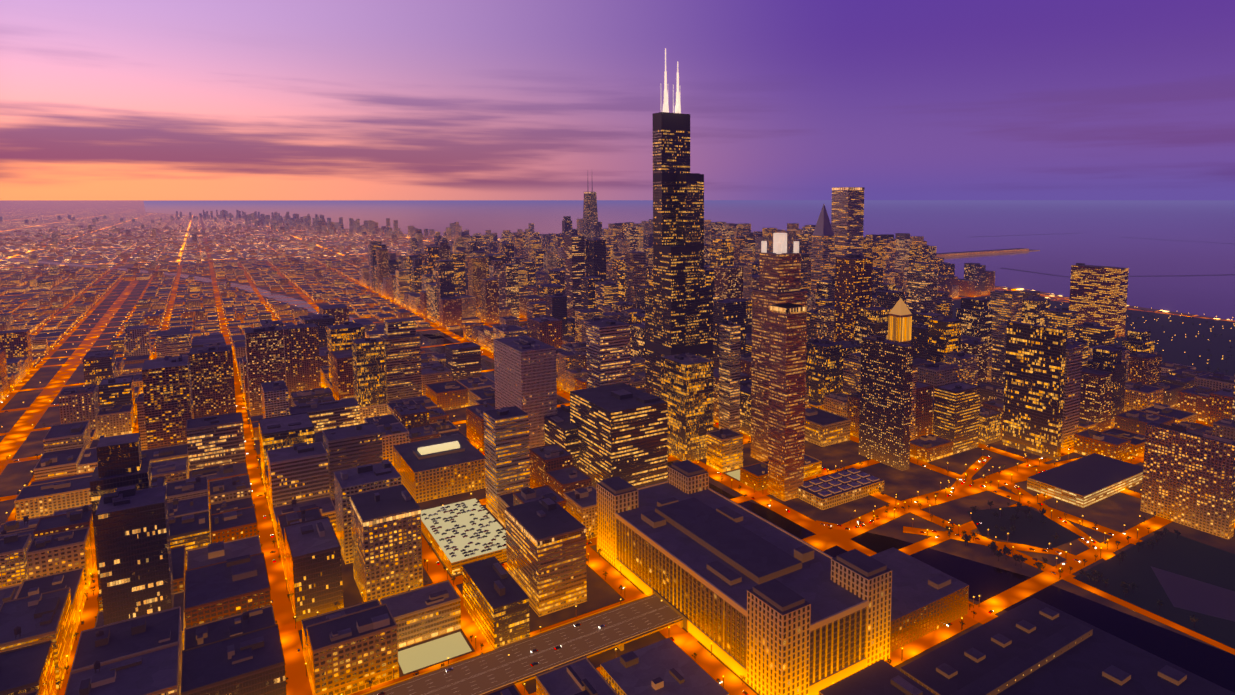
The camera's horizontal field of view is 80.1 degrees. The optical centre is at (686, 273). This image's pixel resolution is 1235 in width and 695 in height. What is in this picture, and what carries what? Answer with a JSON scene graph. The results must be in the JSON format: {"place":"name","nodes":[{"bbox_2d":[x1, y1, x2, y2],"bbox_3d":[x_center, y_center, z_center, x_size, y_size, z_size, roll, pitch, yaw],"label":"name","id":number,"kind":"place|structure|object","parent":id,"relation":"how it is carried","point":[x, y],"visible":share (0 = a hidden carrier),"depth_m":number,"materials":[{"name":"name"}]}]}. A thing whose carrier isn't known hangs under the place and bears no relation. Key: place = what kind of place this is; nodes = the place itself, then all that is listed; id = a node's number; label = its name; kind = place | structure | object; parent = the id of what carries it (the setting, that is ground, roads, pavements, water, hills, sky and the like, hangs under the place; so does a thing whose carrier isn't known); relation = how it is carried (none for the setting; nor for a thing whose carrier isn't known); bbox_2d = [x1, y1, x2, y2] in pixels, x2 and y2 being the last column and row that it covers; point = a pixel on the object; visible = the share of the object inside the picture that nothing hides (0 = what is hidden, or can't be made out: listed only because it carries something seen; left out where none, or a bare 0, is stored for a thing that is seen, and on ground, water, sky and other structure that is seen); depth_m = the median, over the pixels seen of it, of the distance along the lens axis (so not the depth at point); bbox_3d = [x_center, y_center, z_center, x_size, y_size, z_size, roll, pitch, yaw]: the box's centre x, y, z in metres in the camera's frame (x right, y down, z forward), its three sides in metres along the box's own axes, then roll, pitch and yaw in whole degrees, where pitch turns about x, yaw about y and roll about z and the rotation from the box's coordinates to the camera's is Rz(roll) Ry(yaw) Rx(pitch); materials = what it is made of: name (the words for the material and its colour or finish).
{"place":"outdoors","nodes":[
{"label":"outdoors","id":0,"kind":"place"},
{"bbox_2d":[0,200,1234,610],"bbox_3d":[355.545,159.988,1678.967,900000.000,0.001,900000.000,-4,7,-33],"label":"ground","id":1,"kind":"structure","parent":0,"point":[14,214],"depth_m":6713.90,"materials":[{"name":"brown"}]},
{"bbox_2d":[0,266,138,473],"bbox_3d":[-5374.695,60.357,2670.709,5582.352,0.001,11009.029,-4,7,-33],"label":"highway","id":2,"kind":"structure","parent":1,"relation":"on","point":[14,439],"depth_m":1259.47,"materials":[{"name":"asphalt"}]},
{"bbox_2d":[0,210,994,390],"bbox_3d":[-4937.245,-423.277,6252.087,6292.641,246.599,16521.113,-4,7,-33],"label":"city blocks","id":3,"kind":"structure","parent":1,"relation":"on","point":[464,279],"depth_m":2383.18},
{"bbox_2d":[0,217,1234,694],"bbox_3d":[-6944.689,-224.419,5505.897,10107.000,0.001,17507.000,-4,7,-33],"label":"street","id":4,"kind":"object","parent":1,"relation":"on","point":[684,641],"visible":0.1,"depth_m":675.40,"materials":[{"name":"asphalt"}]},
{"bbox_2d":[1,351,1196,694],"bbox_3d":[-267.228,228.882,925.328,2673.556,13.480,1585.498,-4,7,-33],"label":"cars","id":5,"kind":"object","parent":4,"relation":"on","point":[463,505],"visible":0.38,"depth_m":701.23,"materials":[{"name":"grey paint"}]},
{"bbox_2d":[0,259,1234,694],"bbox_3d":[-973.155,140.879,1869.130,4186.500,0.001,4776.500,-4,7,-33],"label":"street","id":6,"kind":"structure","parent":1,"relation":"on","point":[1118,511],"depth_m":796.26,"materials":[{"name":"asphalt"}]},
{"bbox_2d":[421,520,506,575],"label":"parking deck","id":7,"kind":"structure","parent":6,"relation":"on","point":[499,555],"depth_m":658.37,"materials":[{"name":"beige concrete"}]},
{"bbox_2d":[421,498,505,562],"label":"parking deck roof","id":8,"kind":"structure","parent":7,"relation":"on","point":[460,542],"depth_m":701.93,"materials":[{"name":"beige concrete"}]},
{"bbox_2d":[398,469,739,673],"bbox_3d":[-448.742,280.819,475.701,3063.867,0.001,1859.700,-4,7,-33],"label":"parking lots","id":9,"kind":"structure","parent":6,"relation":"on","point":[430,653],"depth_m":531.86,"materials":[{"name":"beige concrete"}]},
{"bbox_2d":[6,436,1170,694],"bbox_3d":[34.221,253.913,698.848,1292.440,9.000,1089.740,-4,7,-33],"label":"lamp poles","id":10,"kind":"object","parent":6,"relation":"on","point":[770,508],"visible":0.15,"depth_m":713.62,"materials":[{"name":"grey metal"}]},
{"bbox_2d":[1,298,1234,694],"bbox_3d":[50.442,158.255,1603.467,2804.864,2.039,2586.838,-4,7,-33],"label":"street lamps","id":11,"kind":"object","parent":10,"relation":"on","point":[561,384],"visible":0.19,"depth_m":1009.58,"materials":[{"name":"brown"}]},
{"bbox_2d":[582,192,597,238],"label":"skyscraper","id":12,"kind":"structure","parent":6,"relation":"on","point":[590,213],"depth_m":3479.22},
{"bbox_2d":[514,618,682,685],"bbox_3d":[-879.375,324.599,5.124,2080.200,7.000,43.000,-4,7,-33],"label":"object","id":13,"kind":"object","parent":6,"relation":"on","point":[620,645],"visible":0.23,"depth_m":532.39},
{"bbox_2d":[361,593,653,694],"bbox_3d":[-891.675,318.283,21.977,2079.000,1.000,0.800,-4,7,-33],"label":"bridge parapet","id":14,"kind":"structure","parent":13,"relation":"on","point":[500,646],"depth_m":522.92,"materials":[{"name":"grey concrete"}]},
{"bbox_2d":[366,594,681,694],"bbox_3d":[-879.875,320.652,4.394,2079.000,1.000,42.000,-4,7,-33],"label":"bridge deck","id":15,"kind":"structure","parent":13,"relation":"on","point":[483,683],"depth_m":518.04,"materials":[{"name":"grey asphalt"}]},
{"bbox_2d":[375,596,679,694],"bbox_3d":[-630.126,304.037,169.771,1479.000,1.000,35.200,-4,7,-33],"label":"cars","id":16,"kind":"object","parent":15,"relation":"on","point":[538,653],"visible":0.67,"depth_m":518.59,"materials":[{"name":"white paint"}]},
{"bbox_2d":[480,618,681,694],"bbox_3d":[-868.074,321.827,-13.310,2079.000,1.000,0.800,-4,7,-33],"label":"bridge parapet","id":17,"kind":"structure","parent":13,"relation":"on","point":[578,657],"depth_m":510.27,"materials":[{"name":"grey concrete"}]},
{"bbox_2d":[0,238,1234,694],"bbox_3d":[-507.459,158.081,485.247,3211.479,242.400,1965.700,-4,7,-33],"label":"city blocks","id":18,"kind":"structure","parent":6,"relation":"on","point":[182,586],"depth_m":796.59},
{"bbox_2d":[1,361,1139,672],"bbox_3d":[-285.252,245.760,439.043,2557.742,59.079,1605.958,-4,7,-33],"label":"roof water tanks","id":19,"kind":"object","parent":18,"relation":"on","point":[101,633],"visible":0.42,"depth_m":660.14,"materials":[{"name":"brown wood"}]},
{"bbox_2d":[645,112,712,398],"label":"skyscraper","id":20,"kind":"structure","parent":6,"relation":"on","point":[678,307],"depth_m":984.09,"materials":[{"name":"black glass"}]},
{"bbox_2d":[663,48,680,112],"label":"antennas","id":21,"kind":"object","parent":20,"relation":"on","point":[677,107],"visible":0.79,"depth_m":977.71,"materials":[{"name":"white metal"}]},
{"bbox_2d":[142,187,1234,694],"bbox_3d":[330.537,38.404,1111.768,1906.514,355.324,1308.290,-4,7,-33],"label":"buildings","id":22,"kind":"structure","parent":6,"relation":"on","point":[608,423],"depth_m":798.47,"materials":[{"name":"brown concrete"}]},
{"bbox_2d":[417,441,459,454],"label":"rooftop skylight","id":23,"kind":"object","parent":22,"relation":"on","point":[438,448],"visible":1,"depth_m":847.00,"materials":[{"name":"beige glass"}]},
{"bbox_2d":[761,233,798,253],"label":"crown","id":24,"kind":"object","parent":22,"relation":"on","point":[779,243],"visible":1,"depth_m":894.43,"materials":[{"name":"white glass"}]},
{"bbox_2d":[813,204,833,235],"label":"pyramid roof","id":25,"kind":"structure","parent":22,"relation":"on","point":[823,226],"depth_m":1610.20,"materials":[{"name":"grey metal"}]},
{"bbox_2d":[889,298,910,314],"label":"board of trade roof","id":26,"kind":"object","parent":22,"relation":"on","point":[900,307],"visible":1,"depth_m":1105.41,"materials":[{"name":"orange"}]},
{"bbox_2d":[596,460,891,694],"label":"large building","id":27,"kind":"structure","parent":6,"relation":"on","point":[763,606],"depth_m":536.90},
{"bbox_2d":[967,505,1078,548],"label":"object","id":28,"kind":"structure","parent":6,"relation":"on","point":[1035,532],"depth_m":730.83,"materials":[{"name":"green"}]},
{"bbox_2d":[1027,472,1142,507],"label":"garage","id":29,"kind":"structure","parent":6,"relation":"on","point":[1078,499],"depth_m":807.17,"materials":[{"name":"grey concrete"}]},
{"bbox_2d":[1028,453,1142,495],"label":"flat roof","id":30,"kind":"structure","parent":29,"relation":"on","point":[1088,474],"depth_m":839.75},
{"bbox_2d":[1073,531,1234,648],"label":"vacant lot grass","id":31,"kind":"structure","parent":6,"relation":"on","point":[1186,557],"depth_m":641.14,"materials":[{"name":"green"}]},
{"bbox_2d":[0,299,1234,694],"bbox_3d":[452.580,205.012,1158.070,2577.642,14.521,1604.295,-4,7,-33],"label":"trees","id":32,"kind":"object","parent":1,"relation":"on","point":[1040,565],"visible":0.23,"depth_m":693.36,"materials":[{"name":"green plant"}]},
{"bbox_2d":[404,234,1171,314],"bbox_3d":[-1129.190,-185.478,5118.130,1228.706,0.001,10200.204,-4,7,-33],"label":"lake shore drive","id":33,"kind":"structure","parent":1,"relation":"on","point":[1058,298],"depth_m":2432.32,"materials":[{"name":"grey asphalt"}]},
{"bbox_2d":[804,454,1143,562],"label":"congress ramps","id":34,"kind":"object","parent":1,"relation":"on","point":[835,535],"visible":0.56,"depth_m":760.93,"materials":[{"name":"asphalt"}]},
{"bbox_2d":[0,258,1234,692],"bbox_3d":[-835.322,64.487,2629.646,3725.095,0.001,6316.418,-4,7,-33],"label":"river","id":35,"kind":"structure","parent":0,"point":[984,582],"depth_m":611.78,"materials":[{"name":"black liquid"}]},
{"bbox_2d":[0,0,1234,199],"label":"sky","id":36,"kind":"structure","parent":0,"point":[100,99],"materials":[{"name":"purple"}]},
{"bbox_2d":[144,200,1234,319],"bbox_3d":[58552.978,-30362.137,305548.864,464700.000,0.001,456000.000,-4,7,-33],"label":"lake","id":37,"kind":"structure","parent":0,"point":[1100,231],"depth_m":9692.51,"materials":[{"name":"blue liquid"}]},
{"bbox_2d":[936,248,1039,256],"bbox_3d":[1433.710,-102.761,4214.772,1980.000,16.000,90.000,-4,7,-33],"label":"pier","id":38,"kind":"structure","parent":37,"relation":"on","point":[965,253],"depth_m":4416.26,"materials":[{"name":"grey concrete"}]},
{"bbox_2d":[978,233,1234,276],"bbox_3d":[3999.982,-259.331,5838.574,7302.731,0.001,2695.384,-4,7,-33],"label":"breakwaters","id":39,"kind":"object","parent":37,"relation":"on","point":[1127,237],"visible":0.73,"depth_m":3241.61,"materials":[{"name":"grey stone"}]},
{"bbox_2d":[952,296,1234,376],"bbox_3d":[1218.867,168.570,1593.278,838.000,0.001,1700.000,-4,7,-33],"label":"grant park grass","id":40,"kind":"structure","parent":0,"point":[1193,344],"depth_m":1743.87,"materials":[{"name":"green"}]},
{"bbox_2d":[1151,566,1234,621],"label":"gravel lot ground","id":41,"kind":"structure","parent":0,"point":[1187,593],"depth_m":607.11,"materials":[{"name":"grey gravel"}]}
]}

